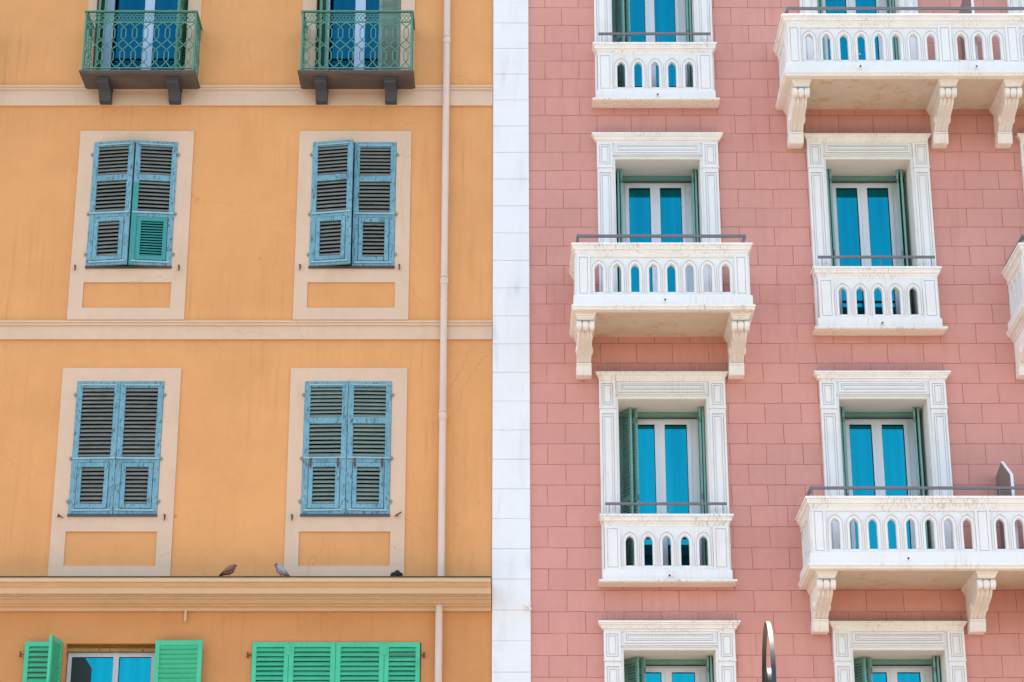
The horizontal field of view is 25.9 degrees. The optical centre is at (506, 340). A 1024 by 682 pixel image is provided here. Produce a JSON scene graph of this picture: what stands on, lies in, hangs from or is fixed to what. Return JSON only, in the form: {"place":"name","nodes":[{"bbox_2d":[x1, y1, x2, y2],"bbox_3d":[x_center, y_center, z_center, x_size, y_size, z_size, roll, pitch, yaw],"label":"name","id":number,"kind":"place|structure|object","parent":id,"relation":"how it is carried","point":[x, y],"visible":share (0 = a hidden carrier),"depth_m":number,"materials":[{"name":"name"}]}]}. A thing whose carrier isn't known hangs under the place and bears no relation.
{"place":"outdoors","nodes":[
{"label":"outdoors","id":0,"kind":"place"},
{"bbox_2d":[492,0,1023,681],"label":"pink building","id":1,"kind":"structure","parent":0,"point":[758,312],"depth_m":28.96,"materials":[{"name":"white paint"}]},
{"bbox_2d":[611,0,687,86],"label":"window","id":2,"kind":"structure","parent":1,"relation":"in","point":[645,15],"depth_m":31.33,"materials":[{"name":"blue glass"}]},
{"bbox_2d":[616,183,695,291],"bbox_3d":[2.030,-1.035,30.049,1.138,2.415,0.132,0,-20,0],"label":"window","id":3,"kind":"structure","parent":1,"relation":"in","point":[648,208],"depth_m":30.29,"materials":[{"name":"blue glass"}]},
{"bbox_2d":[619,419,701,565],"bbox_3d":[2.010,2.141,28.862,1.138,2.375,0.132,0,-20,0],"label":"window","id":4,"kind":"structure","parent":1,"relation":"in","point":[668,449],"depth_m":29.03,"materials":[{"name":"blue glass"}]},
{"bbox_2d":[624,666,709,681],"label":"window","id":5,"kind":"structure","parent":1,"relation":"in","point":[653,673],"depth_m":28.09,"materials":[{"name":"blue glass"}]},
{"bbox_2d":[822,0,886,59],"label":"window","id":6,"kind":"structure","parent":1,"relation":"in","point":[826,3],"depth_m":31.39,"materials":[{"name":"blue glass"}]},
{"bbox_2d":[832,183,905,313],"bbox_3d":[4.862,-1.028,30.067,1.138,2.415,0.095,0,-20,0],"label":"window","id":7,"kind":"structure","parent":1,"relation":"in","point":[866,215],"depth_m":30.24,"materials":[{"name":"blue glass"}]},
{"bbox_2d":[842,419,921,548],"bbox_3d":[4.862,2.147,28.879,1.138,2.375,0.095,0,-20,0],"label":"window","id":8,"kind":"structure","parent":1,"relation":"in","point":[880,452],"depth_m":29.07,"materials":[{"name":"blue glass"}]},
{"bbox_2d":[872,666,932,681],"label":"window","id":9,"kind":"structure","parent":1,"relation":"in","point":[879,673],"depth_m":28.09,"materials":[{"name":"blue glass"}]},
{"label":"pavement","id":10,"kind":"structure","parent":0,"visible":0},
{"bbox_2d":[762,621,775,681],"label":"street lamp","id":11,"kind":"object","parent":10,"relation":"on","point":[768,674],"visible":1,"depth_m":12.21,"materials":[{"name":"metal"}]},
{"label":"ground","id":12,"kind":"structure","parent":0,"visible":0},
{"bbox_2d":[0,0,492,681],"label":"yellow building","id":13,"kind":"structure","parent":12,"relation":"on","point":[246,286],"depth_m":29.03,"materials":[{"name":"paint"}]},
{"bbox_2d":[66,653,154,681],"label":"window","id":14,"kind":"structure","parent":13,"relation":"in","point":[81,667],"depth_m":27.64,"materials":[{"name":"blue glass"}]},
{"bbox_2d":[79,388,157,502],"bbox_3d":[-5.000,1.433,28.696,1.124,1.791,0.020,0,-20,0],"label":"window","id":15,"kind":"structure","parent":13,"relation":"in","point":[87,388],"depth_m":28.76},
{"bbox_2d":[96,148,171,265],"bbox_3d":[-5.000,-1.764,29.891,1.124,1.816,0.020,0,-20,0],"label":"window","id":16,"kind":"structure","parent":13,"relation":"in","point":[135,148],"depth_m":29.95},
{"bbox_2d":[102,0,188,69],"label":"window","id":17,"kind":"structure","parent":13,"relation":"in","point":[111,4],"depth_m":30.83,"materials":[{"name":"blue glass"}]},
{"bbox_2d":[219,564,237,575],"bbox_3d":[-3.466,2.848,27.562,0.183,0.180,0.188,-12,-24,30],"label":"pigeon","id":18,"kind":"object","parent":13,"relation":"on","point":[229,569],"visible":1,"depth_m":27.51,"materials":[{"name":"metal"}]},
{"bbox_2d":[275,563,289,575],"bbox_3d":[-2.775,2.849,27.562,0.176,0.206,0.176,13,-24,-31],"label":"pigeon","id":19,"kind":"object","parent":13,"relation":"on","point":[281,570],"visible":1,"depth_m":27.51,"materials":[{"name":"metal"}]},
{"bbox_2d":[256,646,420,680],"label":"window","id":20,"kind":"structure","parent":13,"relation":"in","point":[420,646],"depth_m":27.70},
{"bbox_2d":[307,386,391,513],"bbox_3d":[-2.049,1.433,28.696,1.122,1.791,0.020,0,-20,0],"label":"window","id":21,"kind":"structure","parent":13,"relation":"in","point":[348,386],"depth_m":28.74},
{"bbox_2d":[326,0,378,69],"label":"window","id":22,"kind":"structure","parent":13,"relation":"in","point":[332,4],"depth_m":30.82,"materials":[{"name":"blue glass"}]},
{"bbox_2d":[317,148,396,265],"bbox_3d":[-2.049,-1.764,29.891,1.122,1.816,0.020,0,-20,0],"label":"window","id":23,"kind":"structure","parent":13,"relation":"in","point":[342,148],"depth_m":29.95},
{"bbox_2d":[390,570,402,575],"bbox_3d":[-1.378,2.944,27.748,0.156,0.144,0.265,4,-21,-11],"label":"pigeon","id":24,"kind":"object","parent":13,"relation":"on","point":[397,573],"visible":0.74,"depth_m":27.68,"materials":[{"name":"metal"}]}
]}

